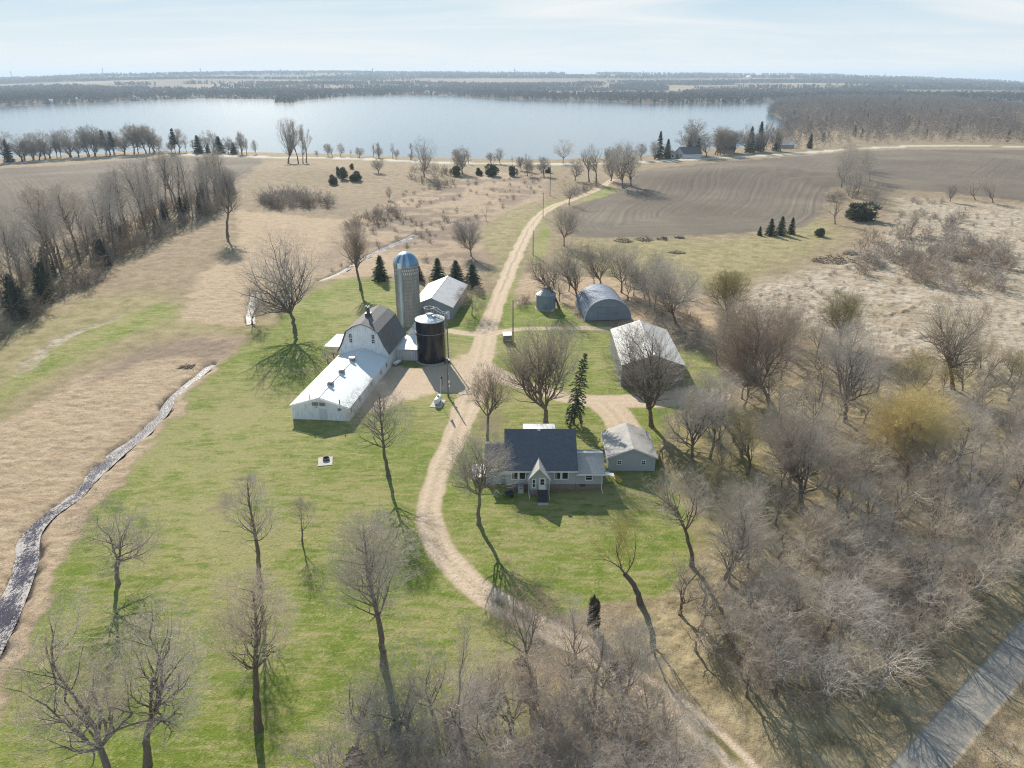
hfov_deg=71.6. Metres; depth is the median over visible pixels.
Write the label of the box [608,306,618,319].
door
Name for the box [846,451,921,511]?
bare tree
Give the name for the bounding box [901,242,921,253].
shrub
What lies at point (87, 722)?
bare tree
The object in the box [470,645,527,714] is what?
bare tree
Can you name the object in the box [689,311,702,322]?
shrub
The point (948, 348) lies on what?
bare tree
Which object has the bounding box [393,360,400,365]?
trough
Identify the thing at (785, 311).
bare tree
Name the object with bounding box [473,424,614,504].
house
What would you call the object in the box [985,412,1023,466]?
bare tree
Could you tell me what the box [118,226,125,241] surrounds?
spruce tree
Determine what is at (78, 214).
windbreak tree
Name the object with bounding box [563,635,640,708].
bare tree
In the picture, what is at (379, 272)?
spruce tree
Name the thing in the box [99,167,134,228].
windbreak tree
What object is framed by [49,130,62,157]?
shore tree
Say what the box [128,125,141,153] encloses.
shore tree
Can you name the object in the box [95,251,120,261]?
shrub
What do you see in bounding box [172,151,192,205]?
windbreak tree
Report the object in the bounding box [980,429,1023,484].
bare tree
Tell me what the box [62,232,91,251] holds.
shrub
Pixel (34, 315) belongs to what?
shrub
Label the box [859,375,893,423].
bare tree
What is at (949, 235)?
shrub
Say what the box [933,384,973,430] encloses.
bare tree
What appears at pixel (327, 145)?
shore tree
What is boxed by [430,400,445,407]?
concrete slab
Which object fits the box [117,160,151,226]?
windbreak tree
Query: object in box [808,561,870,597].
shrub
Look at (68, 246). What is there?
windbreak tree
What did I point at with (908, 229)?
shrub
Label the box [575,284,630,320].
quonset
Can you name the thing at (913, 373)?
bare tree
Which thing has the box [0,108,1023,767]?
ground
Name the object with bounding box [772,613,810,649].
shrub
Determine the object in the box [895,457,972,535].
bare tree
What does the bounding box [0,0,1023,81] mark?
sky
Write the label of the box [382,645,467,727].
bare tree
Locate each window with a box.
[511,473,525,479]
[532,479,535,487]
[554,473,568,479]
[585,476,592,480]
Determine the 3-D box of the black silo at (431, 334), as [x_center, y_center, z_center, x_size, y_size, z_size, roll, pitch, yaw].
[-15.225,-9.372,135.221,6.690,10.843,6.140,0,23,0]
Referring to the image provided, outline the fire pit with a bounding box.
[318,456,332,466]
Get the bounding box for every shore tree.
[0,131,16,159]
[8,140,34,160]
[11,134,32,160]
[19,141,40,159]
[22,132,42,159]
[28,141,50,159]
[30,131,51,158]
[37,140,56,157]
[46,131,59,157]
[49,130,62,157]
[53,127,80,157]
[53,136,80,156]
[62,136,88,156]
[73,126,90,156]
[74,129,92,156]
[79,124,103,155]
[88,135,102,154]
[92,128,120,154]
[114,135,134,153]
[116,128,131,148]
[118,122,141,153]
[125,124,155,153]
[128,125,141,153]
[139,123,157,152]
[145,128,154,152]
[145,133,162,152]
[150,133,162,152]
[164,142,176,152]
[172,129,187,151]
[199,133,208,148]
[205,130,217,149]
[220,136,231,152]
[225,138,236,153]
[235,133,246,153]
[250,140,258,152]
[324,143,331,153]
[336,143,344,155]
[355,148,365,157]
[485,152,495,162]
[496,149,505,162]
[516,156,523,168]
[603,146,610,157]
[609,145,621,159]
[637,143,647,159]
[649,140,660,159]
[662,145,671,154]
[675,125,699,146]
[683,117,709,146]
[698,132,714,156]
[707,130,729,154]
[712,126,730,154]
[713,130,734,153]
[715,131,726,154]
[722,132,735,153]
[727,130,743,145]
[730,132,742,152]
[738,123,757,146]
[739,132,752,152]
[753,133,762,151]
[758,122,774,150]
[758,131,764,151]
[768,126,792,150]
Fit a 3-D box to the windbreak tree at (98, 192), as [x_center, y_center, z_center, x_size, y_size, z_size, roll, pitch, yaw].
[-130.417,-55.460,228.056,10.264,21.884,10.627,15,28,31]
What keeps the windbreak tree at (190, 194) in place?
on the ground at (130, 304)
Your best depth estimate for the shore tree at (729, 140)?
506.59 m
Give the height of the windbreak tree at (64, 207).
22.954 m
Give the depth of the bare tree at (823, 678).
59.93 m
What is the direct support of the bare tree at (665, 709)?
on the ground at (130, 304)
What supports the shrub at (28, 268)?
on the ground at (130, 304)
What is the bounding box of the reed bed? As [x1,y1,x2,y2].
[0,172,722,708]
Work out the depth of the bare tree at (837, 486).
85.38 m
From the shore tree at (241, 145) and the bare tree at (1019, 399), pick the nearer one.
the bare tree at (1019, 399)
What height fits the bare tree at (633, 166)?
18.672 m
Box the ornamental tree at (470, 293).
[451,284,492,314]
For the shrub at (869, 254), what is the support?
on the marsh
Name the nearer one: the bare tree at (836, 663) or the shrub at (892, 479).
the bare tree at (836, 663)
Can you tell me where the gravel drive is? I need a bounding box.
[359,180,760,767]
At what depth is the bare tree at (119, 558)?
74.38 m
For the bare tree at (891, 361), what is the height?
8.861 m
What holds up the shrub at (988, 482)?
on the ground at (130, 304)
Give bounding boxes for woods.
[0,70,1023,82]
[0,75,1023,88]
[0,84,1023,104]
[765,92,1023,148]
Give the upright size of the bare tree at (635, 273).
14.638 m
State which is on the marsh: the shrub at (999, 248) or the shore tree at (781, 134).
the shrub at (999, 248)
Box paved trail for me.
[888,619,1023,767]
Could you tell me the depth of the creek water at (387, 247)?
224.57 m
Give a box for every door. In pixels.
[319,408,326,419]
[421,308,434,314]
[539,478,545,489]
[597,306,607,319]
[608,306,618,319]
[632,367,672,386]
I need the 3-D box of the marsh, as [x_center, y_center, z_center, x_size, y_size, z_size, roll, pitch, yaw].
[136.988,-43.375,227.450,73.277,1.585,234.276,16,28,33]
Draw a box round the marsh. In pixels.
[718,198,1023,376]
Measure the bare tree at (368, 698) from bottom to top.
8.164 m
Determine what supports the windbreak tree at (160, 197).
on the ground at (130, 304)
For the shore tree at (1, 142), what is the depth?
456.95 m
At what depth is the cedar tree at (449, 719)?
58.50 m
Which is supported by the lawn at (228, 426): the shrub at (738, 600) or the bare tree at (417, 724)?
the bare tree at (417, 724)
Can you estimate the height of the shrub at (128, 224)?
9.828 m
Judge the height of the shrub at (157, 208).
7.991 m
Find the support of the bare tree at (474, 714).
on the lawn at (228, 426)
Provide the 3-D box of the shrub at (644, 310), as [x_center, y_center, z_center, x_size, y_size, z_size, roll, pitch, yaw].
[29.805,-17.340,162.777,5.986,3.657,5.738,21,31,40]
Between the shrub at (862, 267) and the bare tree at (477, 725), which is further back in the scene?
the shrub at (862, 267)
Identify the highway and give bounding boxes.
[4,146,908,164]
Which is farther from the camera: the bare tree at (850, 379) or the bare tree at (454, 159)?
the bare tree at (454, 159)
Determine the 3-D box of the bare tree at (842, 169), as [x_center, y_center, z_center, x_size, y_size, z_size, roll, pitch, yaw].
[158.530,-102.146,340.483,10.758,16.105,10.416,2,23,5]
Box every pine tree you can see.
[107,132,114,154]
[168,128,177,152]
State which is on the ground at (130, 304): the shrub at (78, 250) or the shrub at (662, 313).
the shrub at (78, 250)
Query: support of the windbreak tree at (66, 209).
on the ground at (130, 304)
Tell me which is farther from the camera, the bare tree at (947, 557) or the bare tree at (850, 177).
the bare tree at (850, 177)
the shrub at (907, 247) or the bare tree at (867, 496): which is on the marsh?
the shrub at (907, 247)
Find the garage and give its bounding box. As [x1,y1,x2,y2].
[601,422,657,470]
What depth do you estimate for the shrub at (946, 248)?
217.25 m
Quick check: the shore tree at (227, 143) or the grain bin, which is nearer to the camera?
the grain bin
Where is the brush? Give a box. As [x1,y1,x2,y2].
[140,162,1023,345]
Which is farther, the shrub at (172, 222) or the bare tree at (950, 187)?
the bare tree at (950, 187)
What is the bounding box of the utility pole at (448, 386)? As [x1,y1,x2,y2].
[446,359,449,396]
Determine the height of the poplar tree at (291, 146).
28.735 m
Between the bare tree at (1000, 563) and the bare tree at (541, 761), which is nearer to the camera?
the bare tree at (541, 761)
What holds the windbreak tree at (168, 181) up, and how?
on the ground at (130, 304)
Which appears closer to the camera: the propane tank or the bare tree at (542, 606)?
the bare tree at (542, 606)
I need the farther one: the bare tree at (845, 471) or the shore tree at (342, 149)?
the shore tree at (342, 149)
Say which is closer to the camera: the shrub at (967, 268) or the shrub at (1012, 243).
the shrub at (967, 268)
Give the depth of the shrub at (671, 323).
154.29 m
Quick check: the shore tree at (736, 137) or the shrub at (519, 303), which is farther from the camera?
the shore tree at (736, 137)
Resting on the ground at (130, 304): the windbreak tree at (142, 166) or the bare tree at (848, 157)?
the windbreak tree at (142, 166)
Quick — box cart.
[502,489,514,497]
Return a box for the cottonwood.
[221,220,333,332]
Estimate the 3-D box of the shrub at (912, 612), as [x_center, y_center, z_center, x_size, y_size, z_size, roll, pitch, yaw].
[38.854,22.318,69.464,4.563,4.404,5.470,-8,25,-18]
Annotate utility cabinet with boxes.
[518,484,523,493]
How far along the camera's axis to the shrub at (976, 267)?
195.73 m
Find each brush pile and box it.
[176,363,194,368]
[614,237,632,242]
[634,236,653,241]
[667,250,685,253]
[812,253,855,263]
[842,250,858,255]
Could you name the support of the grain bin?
on the lawn at (228, 426)
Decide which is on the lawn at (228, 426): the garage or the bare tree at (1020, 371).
the garage
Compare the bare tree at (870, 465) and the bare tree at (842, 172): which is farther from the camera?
the bare tree at (842, 172)
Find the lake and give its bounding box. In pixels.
[0,95,1022,158]
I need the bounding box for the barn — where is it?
[290,305,417,420]
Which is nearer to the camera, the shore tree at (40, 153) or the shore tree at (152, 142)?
the shore tree at (40, 153)
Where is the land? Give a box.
[0,73,1023,109]
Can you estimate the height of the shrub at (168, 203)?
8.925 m
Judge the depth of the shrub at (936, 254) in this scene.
207.98 m
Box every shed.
[420,276,467,319]
[610,320,685,386]
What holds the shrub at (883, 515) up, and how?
on the ground at (130, 304)
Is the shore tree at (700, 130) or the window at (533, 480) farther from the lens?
the shore tree at (700, 130)
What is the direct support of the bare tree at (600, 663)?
on the ground at (130, 304)
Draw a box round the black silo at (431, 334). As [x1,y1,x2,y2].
[415,306,449,365]
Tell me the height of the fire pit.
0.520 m
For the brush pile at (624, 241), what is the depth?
240.00 m
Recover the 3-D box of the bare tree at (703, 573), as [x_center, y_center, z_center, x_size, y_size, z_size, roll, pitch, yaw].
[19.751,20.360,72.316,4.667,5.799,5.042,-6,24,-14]
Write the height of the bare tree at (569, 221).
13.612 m
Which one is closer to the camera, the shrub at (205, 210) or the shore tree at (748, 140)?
the shrub at (205, 210)
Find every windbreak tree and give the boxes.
[0,204,25,286]
[0,218,22,281]
[0,219,34,294]
[0,246,37,303]
[0,247,16,285]
[5,218,42,263]
[6,223,42,273]
[9,183,64,279]
[14,205,67,290]
[16,181,61,267]
[24,206,59,276]
[26,189,71,268]
[33,212,66,280]
[44,184,83,257]
[48,180,85,264]
[52,219,83,275]
[63,190,88,253]
[72,204,109,266]
[72,215,97,269]
[76,212,106,259]
[80,189,110,255]
[81,190,117,245]
[83,171,123,240]
[86,176,119,243]
[90,192,125,255]
[95,161,130,229]
[98,201,123,240]
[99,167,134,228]
[101,167,128,236]
[108,188,131,240]
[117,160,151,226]
[119,186,144,242]
[121,158,150,225]
[124,182,157,238]
[133,153,161,217]
[135,163,159,221]
[135,188,156,220]
[136,178,164,235]
[143,172,169,227]
[148,147,177,214]
[151,146,181,210]
[151,180,169,222]
[154,157,176,204]
[166,153,187,196]
[171,174,192,219]
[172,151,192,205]
[181,175,195,218]
[186,170,204,210]
[191,156,206,182]
[191,164,212,211]
[192,155,215,198]
[195,159,212,202]
[200,153,222,196]
[204,152,216,191]
[207,145,223,176]
[210,147,226,185]
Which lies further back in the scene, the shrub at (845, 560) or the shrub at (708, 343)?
the shrub at (708, 343)
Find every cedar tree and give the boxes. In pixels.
[328,174,337,183]
[338,166,347,178]
[340,746,367,767]
[349,170,362,180]
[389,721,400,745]
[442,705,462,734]
[449,165,460,175]
[475,167,482,174]
[484,163,499,176]
[508,165,518,175]
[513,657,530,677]
[586,594,600,631]
[813,228,825,236]
[844,202,882,220]
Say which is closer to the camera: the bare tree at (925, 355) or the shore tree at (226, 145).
the bare tree at (925, 355)
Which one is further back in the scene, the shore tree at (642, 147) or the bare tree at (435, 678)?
the shore tree at (642, 147)
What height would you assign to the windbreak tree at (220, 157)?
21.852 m
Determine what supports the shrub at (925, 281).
on the marsh
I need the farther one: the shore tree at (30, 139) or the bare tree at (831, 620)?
the shore tree at (30, 139)
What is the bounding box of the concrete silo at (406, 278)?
[393,251,420,327]
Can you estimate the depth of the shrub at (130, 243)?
219.03 m
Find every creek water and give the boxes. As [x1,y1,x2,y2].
[0,365,214,653]
[246,292,259,324]
[319,235,417,280]
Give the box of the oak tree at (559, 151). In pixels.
[553,139,573,160]
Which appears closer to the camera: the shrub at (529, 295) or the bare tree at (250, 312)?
the bare tree at (250, 312)
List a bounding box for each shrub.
[0,277,61,307]
[0,290,41,323]
[0,312,13,338]
[7,255,60,279]
[7,257,31,283]
[12,292,47,320]
[22,293,54,312]
[34,274,71,297]
[35,251,70,264]
[43,273,69,295]
[54,261,98,289]
[55,234,87,262]
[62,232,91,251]
[62,256,89,285]
[63,241,86,255]
[67,227,91,252]
[68,254,107,277]
[73,247,109,269]
[75,259,108,283]
[77,221,127,243]
[83,251,111,266]
[90,218,130,239]
[93,240,130,259]
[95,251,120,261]
[97,228,146,254]
[109,225,152,253]
[110,219,147,249]
[117,208,149,232]
[124,209,148,225]
[133,229,155,242]
[134,205,161,225]
[135,198,175,217]
[136,212,174,240]
[151,216,176,232]
[154,192,174,212]
[156,220,179,234]
[158,216,181,228]
[163,189,182,209]
[172,209,188,224]
[185,205,202,220]
[189,191,221,213]
[193,197,214,215]
[266,185,285,197]
[266,193,285,207]
[269,186,285,207]
[280,184,293,195]
[281,192,298,205]
[283,182,303,200]
[283,189,299,203]
[293,191,311,206]
[300,195,314,207]
[310,188,325,199]
[313,188,327,203]
[400,729,438,765]
[513,297,526,308]
[521,290,535,301]
[580,709,601,741]
[614,732,650,750]
[632,303,654,316]
[655,301,673,315]
[661,316,680,328]
[677,309,696,321]
[680,305,695,315]
[684,335,699,348]
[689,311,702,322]
[690,319,704,335]
[694,627,739,680]
[695,624,737,658]
[698,331,718,349]
[707,590,735,615]
[709,564,748,607]
[711,602,746,641]
[723,554,771,593]
[726,583,767,612]
[730,577,773,615]
[734,544,787,581]
[734,645,807,713]
[737,637,773,662]
[739,609,789,646]
[758,660,836,716]
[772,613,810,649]
[778,555,807,586]
[780,599,826,643]
[783,587,827,627]
[784,622,849,667]
[794,537,835,578]
[805,620,837,649]
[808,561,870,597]
[812,636,856,676]
[815,642,918,697]
[816,498,840,518]
[820,625,867,661]
[822,548,867,573]
[828,592,888,628]
[838,418,874,442]
[838,437,874,463]
[838,640,879,681]
[845,423,881,443]
[846,256,883,273]
[850,438,880,455]
[851,246,871,264]
[856,570,910,602]
[858,227,880,240]
[858,636,913,685]
[859,242,880,261]
[859,248,898,267]
[859,498,906,530]
[862,561,916,594]
[864,251,883,264]
[869,599,902,637]
[872,229,889,243]
[873,238,904,255]
[874,463,914,493]
[881,239,906,255]
[883,500,918,530]
[886,590,941,631]
[890,223,912,240]
[890,243,920,258]
[892,221,914,237]
[892,570,945,603]
[895,256,922,274]
[895,556,931,588]
[896,241,919,254]
[896,617,941,649]
[900,249,922,264]
[901,241,922,260]
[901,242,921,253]
[901,259,927,270]
[902,251,926,261]
[902,264,938,281]
[904,249,937,262]
[905,268,939,284]
[907,582,966,617]
[911,254,949,273]
[915,490,954,514]
[916,250,951,267]
[917,220,943,235]
[922,267,956,287]
[925,239,953,255]
[926,238,948,259]
[927,240,957,253]
[929,248,949,263]
[930,228,968,244]
[930,264,963,281]
[934,255,959,268]
[936,233,958,249]
[937,238,970,258]
[937,268,971,291]
[948,237,983,262]
[950,249,982,261]
[952,241,975,256]
[957,263,981,277]
[958,231,985,245]
[958,246,990,262]
[958,263,981,275]
[958,736,994,767]
[959,269,984,289]
[960,551,997,573]
[965,719,1023,767]
[966,468,1009,492]
[967,266,989,284]
[969,523,991,544]
[970,259,992,275]
[971,240,997,257]
[973,239,1009,254]
[974,462,1006,478]
[979,266,1012,291]
[980,248,1002,261]
[982,255,1014,275]
[983,258,1014,276]
[985,246,1019,269]
[985,266,1008,285]
[985,715,1023,751]
[986,235,1014,247]
[987,236,1015,253]
[990,243,1012,256]
[1000,253,1020,268]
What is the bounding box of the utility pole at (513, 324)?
[512,303,518,344]
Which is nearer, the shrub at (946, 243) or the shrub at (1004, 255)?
the shrub at (1004, 255)
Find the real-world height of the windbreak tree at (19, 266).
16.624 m
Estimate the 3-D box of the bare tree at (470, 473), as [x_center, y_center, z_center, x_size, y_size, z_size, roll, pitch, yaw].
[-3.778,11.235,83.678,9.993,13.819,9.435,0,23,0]
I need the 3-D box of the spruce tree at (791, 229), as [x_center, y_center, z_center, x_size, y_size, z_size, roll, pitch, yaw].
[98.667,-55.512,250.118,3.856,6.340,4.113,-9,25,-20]
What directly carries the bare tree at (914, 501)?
on the ground at (130, 304)
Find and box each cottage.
[670,150,676,157]
[675,146,702,158]
[717,145,734,152]
[780,141,794,148]
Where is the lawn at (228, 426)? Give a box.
[0,186,721,767]
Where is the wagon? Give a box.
[503,332,511,341]
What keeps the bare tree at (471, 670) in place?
on the lawn at (228, 426)
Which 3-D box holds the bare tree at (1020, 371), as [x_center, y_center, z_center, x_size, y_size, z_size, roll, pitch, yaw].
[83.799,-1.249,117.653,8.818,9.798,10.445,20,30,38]
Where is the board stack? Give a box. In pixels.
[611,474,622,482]
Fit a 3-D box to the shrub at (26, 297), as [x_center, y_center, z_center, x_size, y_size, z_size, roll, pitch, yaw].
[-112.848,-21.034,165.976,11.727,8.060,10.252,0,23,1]
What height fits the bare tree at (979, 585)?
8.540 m
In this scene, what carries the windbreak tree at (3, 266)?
on the ground at (130, 304)
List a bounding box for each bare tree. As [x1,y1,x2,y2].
[0,576,157,767]
[48,473,170,588]
[66,565,217,767]
[190,560,305,733]
[201,165,245,236]
[220,470,291,584]
[236,286,266,323]
[272,713,369,767]
[286,495,318,543]
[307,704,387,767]
[309,500,424,667]
[322,664,403,746]
[326,657,403,749]
[331,219,373,289]
[336,375,417,476]
[340,627,454,757]
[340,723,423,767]
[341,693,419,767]
[348,751,395,767]
[370,159,385,172]
[370,676,430,725]
[375,722,444,767]
[381,691,443,767]
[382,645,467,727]
[383,675,436,746]
[385,186,392,197]
[394,699,454,767]
[399,682,488,756]
[399,738,470,767]
[400,609,504,754]
[404,706,484,767]
[413,139,437,176]
[430,739,498,767]
[431,719,507,767]
[432,684,492,753]
[436,662,501,726]
[437,421,519,525]
[445,666,523,767]
[445,707,507,767]
[448,212,484,255]
[451,145,471,173]
[451,148,459,165]
[455,642,529,712]
[457,667,517,727]
[457,738,530,767]
[458,685,537,761]
[465,360,517,441]
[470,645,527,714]
[471,552,565,713]
[472,729,539,767]
[473,658,550,737]
[482,701,555,767]
[490,655,597,765]
[491,310,596,423]
[492,628,561,694]
[492,716,577,767]
[494,647,567,725]
[497,723,595,767]
[500,685,592,767]
[522,158,533,175]
[523,722,606,767]
[525,249,569,309]
[527,709,594,767]
[532,692,601,764]
[534,659,588,726]
[535,156,549,175]
[537,629,601,704]
[540,651,620,736]
[545,260,558,288]
[546,584,606,676]
[547,619,601,678]
[549,654,614,725]
[550,205,586,245]
[550,278,568,300]
[552,672,644,756]
[553,237,589,297]
[556,177,580,204]
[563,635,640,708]
[563,720,636,767]
[568,158,585,180]
[568,261,580,286]
[574,726,641,767]
[576,624,644,691]
[577,237,618,283]
[578,616,617,701]
[578,749,642,767]
[579,508,644,605]
[580,144,594,181]
[582,682,657,749]
[583,715,658,767]
[584,145,604,182]
[585,260,604,283]
[586,634,662,709]
[586,675,678,763]
[588,610,677,705]
[590,735,663,767]
[600,242,643,292]
[601,150,621,180]
[601,315,703,426]
[604,138,642,187]
[614,668,679,723]
[615,274,634,300]
[621,246,672,306]
[623,150,642,185]
[627,722,690,767]
[630,255,712,324]
[633,706,687,767]
[634,453,720,567]
[634,679,704,745]
[636,731,715,767]
[641,712,725,767]
[648,695,718,766]
[655,379,732,462]
[657,550,729,615]
[673,406,700,444]
[675,603,725,652]
[678,266,702,296]
[679,366,753,441]
[683,385,716,418]
[683,575,741,625]
[684,558,731,606]
[685,391,753,459]
[693,389,745,442]
[694,450,744,502]
[696,474,787,579]
[696,597,786,684]
[698,423,747,477]
[700,324,729,365]
[702,289,823,400]
[704,529,765,591]
[708,507,773,569]
[710,308,740,338]
[711,293,747,332]
[711,593,763,645]
[714,316,735,359]
[718,406,773,475]
[718,572,813,648]
[720,308,742,338]
[720,559,792,621]
[721,513,781,568]
[722,632,782,697]
[724,397,766,456]
[724,469,768,527]
[731,356,768,398]
[735,622,810,708]
[737,363,778,407]
[740,554,789,598]
[741,607,811,666]
[744,525,813,583]
[746,564,832,640]
[749,385,870,504]
[750,302,781,336]
[753,365,788,406]
[757,555,822,616]
[758,442,807,498]
[760,302,798,349]
[760,409,839,487]
[760,435,852,513]
[761,472,802,525]
[763,403,804,458]
[770,520,814,558]
[771,301,796,326]
[772,312,806,359]
[772,381,804,418]
[772,608,830,662]
[774,623,827,684]
[775,556,829,602]
[776,344,796,380]
[779,329,806,367]
[781,310,810,333]
[782,528,836,571]
[782,640,877,714]
[783,366,819,408]
[783,497,842,553]
[787,372,838,431]
[789,418,825,474]
[792,490,869,561]
[794,572,904,662]
[798,331,839,379]
[799,545,857,593]
[804,350,843,402]
[806,314,835,358]
[807,637,872,692]
[808,401,845,465]
[809,540,886,607]
[810,317,894,423]
[812,570,891,637]
[813,433,860,489]
[813,495,878,546]
[813,516,888,583]
[816,464,885,524]
[819,572,889,627]
[820,451,869,507]
[821,191,847,223]
[826,314,858,350]
[830,379,870,422]
[831,607,937,696]
[833,364,871,394]
[835,155,855,187]
[835,163,859,192]
[836,145,864,179]
[836,312,878,353]
[837,145,861,181]
[838,142,856,165]
[838,143,857,171]
[838,415,890,477]
[839,433,901,491]
[840,466,910,540]
[842,163,865,195]
[845,160,868,186]
[845,526,910,583]
[845,584,915,645]
[846,146,865,170]
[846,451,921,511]
[846,507,900,545]
[847,168,867,197]
[848,516,898,572]
[848,547,904,602]
[849,147,876,174]
[853,159,873,191]
[855,356,884,386]
[858,389,929,464]
[858,519,916,564]
[859,149,876,167]
[859,151,877,177]
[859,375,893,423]
[860,173,883,203]
[860,460,938,538]
[860,607,928,666]
[865,159,876,180]
[866,506,927,559]
[866,552,918,606]
[868,351,897,389]
[868,571,908,622]
[874,418,951,495]
[874,595,949,661]
[875,388,919,450]
[883,377,920,410]
[884,422,942,479]
[885,534,951,588]
[890,360,926,389]
[890,419,995,499]
[891,350,949,395]
[891,564,979,623]
[894,349,931,386]
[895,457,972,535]
[897,542,975,603]
[904,345,936,380]
[905,210,920,234]
[905,288,1003,389]
[905,453,957,516]
[908,393,967,460]
[909,494,976,559]
[912,584,984,640]
[914,520,968,569]
[914,538,982,587]
[919,483,986,555]
[920,379,952,410]
[921,427,1014,518]
[923,431,961,478]
[926,455,996,522]
[927,567,991,621]
[930,538,1003,595]
[932,524,985,569]
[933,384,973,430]
[934,356,963,391]
[934,534,1020,612]
[943,391,990,428]
[943,395,1011,473]
[944,345,990,390]
[945,184,958,200]
[948,409,994,460]
[948,521,1023,588]
[952,421,1023,500]
[954,370,1014,436]
[955,478,1023,553]
[962,176,987,199]
[965,403,1004,455]
[966,334,1000,367]
[968,507,1023,572]
[969,360,1014,403]
[975,444,1023,525]
[976,174,1003,202]
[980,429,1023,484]
[981,339,1016,383]
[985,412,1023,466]
[992,352,1023,400]
[995,387,1023,438]
[995,394,1023,450]
[995,425,1023,503]
[1000,483,1023,556]
[1001,345,1023,381]
[1001,374,1023,418]
[1003,350,1023,374]
[1007,364,1023,392]
[1009,436,1023,480]
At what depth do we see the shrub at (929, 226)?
244.10 m
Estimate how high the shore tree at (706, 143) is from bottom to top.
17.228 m
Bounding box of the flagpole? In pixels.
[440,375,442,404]
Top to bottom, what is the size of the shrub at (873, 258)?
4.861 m
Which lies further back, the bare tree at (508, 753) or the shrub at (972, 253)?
the shrub at (972, 253)
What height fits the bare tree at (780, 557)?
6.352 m
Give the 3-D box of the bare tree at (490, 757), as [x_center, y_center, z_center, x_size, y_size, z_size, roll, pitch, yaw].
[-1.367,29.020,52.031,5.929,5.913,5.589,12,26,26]
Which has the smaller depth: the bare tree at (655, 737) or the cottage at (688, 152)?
the bare tree at (655, 737)
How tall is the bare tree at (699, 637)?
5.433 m
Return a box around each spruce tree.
[1,273,30,315]
[2,139,15,162]
[4,281,32,320]
[32,267,54,304]
[37,247,56,277]
[37,262,50,285]
[91,227,104,252]
[96,238,111,265]
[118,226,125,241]
[152,216,161,233]
[158,199,171,222]
[176,197,187,221]
[182,196,190,210]
[191,135,205,153]
[194,196,202,213]
[196,184,207,203]
[212,136,225,152]
[230,142,237,153]
[371,255,390,282]
[418,266,424,280]
[428,258,445,281]
[447,260,463,281]
[463,263,482,290]
[564,353,588,426]
[655,131,663,158]
[662,139,670,158]
[744,126,755,152]
[752,121,765,151]
[756,226,762,235]
[764,218,775,236]
[772,132,779,150]
[775,216,787,235]
[786,217,795,234]
[806,134,813,148]
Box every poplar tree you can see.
[274,116,301,162]
[287,119,298,162]
[298,126,306,163]
[299,124,312,162]
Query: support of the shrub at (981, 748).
on the ground at (130, 304)
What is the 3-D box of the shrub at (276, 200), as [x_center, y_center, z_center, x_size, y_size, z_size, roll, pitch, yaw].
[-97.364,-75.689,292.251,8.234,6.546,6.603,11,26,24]
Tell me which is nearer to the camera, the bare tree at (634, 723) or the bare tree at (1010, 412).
the bare tree at (634, 723)
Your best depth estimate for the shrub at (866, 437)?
105.08 m
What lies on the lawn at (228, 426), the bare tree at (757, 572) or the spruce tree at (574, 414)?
the spruce tree at (574, 414)
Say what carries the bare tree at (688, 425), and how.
on the ground at (130, 304)
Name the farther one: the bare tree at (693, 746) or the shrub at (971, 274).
the shrub at (971, 274)
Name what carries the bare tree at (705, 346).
on the lawn at (228, 426)
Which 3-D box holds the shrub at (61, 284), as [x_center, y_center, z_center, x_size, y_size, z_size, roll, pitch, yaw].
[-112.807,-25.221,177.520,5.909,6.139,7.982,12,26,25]
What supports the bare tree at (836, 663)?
on the ground at (130, 304)
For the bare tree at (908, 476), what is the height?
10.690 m
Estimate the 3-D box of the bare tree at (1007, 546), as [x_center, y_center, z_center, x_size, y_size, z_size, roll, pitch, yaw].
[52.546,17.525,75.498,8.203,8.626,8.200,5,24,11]
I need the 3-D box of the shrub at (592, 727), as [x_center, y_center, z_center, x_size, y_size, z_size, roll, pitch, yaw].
[6.790,28.052,58.693,3.110,2.332,3.557,-19,30,-37]
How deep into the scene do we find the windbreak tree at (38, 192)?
184.88 m
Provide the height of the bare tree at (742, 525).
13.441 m
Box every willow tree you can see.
[699,268,755,322]
[811,287,877,342]
[854,379,973,477]
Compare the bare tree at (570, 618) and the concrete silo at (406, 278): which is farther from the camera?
the concrete silo at (406, 278)
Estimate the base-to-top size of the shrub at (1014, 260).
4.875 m
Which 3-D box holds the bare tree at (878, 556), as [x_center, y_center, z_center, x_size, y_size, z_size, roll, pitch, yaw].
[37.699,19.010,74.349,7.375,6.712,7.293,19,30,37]
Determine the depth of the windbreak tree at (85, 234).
197.12 m
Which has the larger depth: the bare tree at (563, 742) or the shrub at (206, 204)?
the shrub at (206, 204)
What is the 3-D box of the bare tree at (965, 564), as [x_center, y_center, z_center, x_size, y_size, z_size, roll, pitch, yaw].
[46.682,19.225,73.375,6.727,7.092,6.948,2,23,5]
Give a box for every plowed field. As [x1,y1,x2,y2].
[0,157,262,250]
[564,149,1023,237]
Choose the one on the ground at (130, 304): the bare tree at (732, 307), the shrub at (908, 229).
the bare tree at (732, 307)
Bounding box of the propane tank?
[434,394,441,404]
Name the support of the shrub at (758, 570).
on the ground at (130, 304)
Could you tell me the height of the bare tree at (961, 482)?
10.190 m
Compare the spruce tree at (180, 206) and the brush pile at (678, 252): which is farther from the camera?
the spruce tree at (180, 206)
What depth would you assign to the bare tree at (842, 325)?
139.36 m
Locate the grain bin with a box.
[535,286,555,310]
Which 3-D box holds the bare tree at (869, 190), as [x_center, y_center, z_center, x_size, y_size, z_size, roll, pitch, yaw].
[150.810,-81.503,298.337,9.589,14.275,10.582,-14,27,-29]
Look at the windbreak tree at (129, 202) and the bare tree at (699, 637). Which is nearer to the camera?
the bare tree at (699, 637)
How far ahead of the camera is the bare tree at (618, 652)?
60.85 m
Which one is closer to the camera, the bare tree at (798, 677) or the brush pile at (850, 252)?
the bare tree at (798, 677)

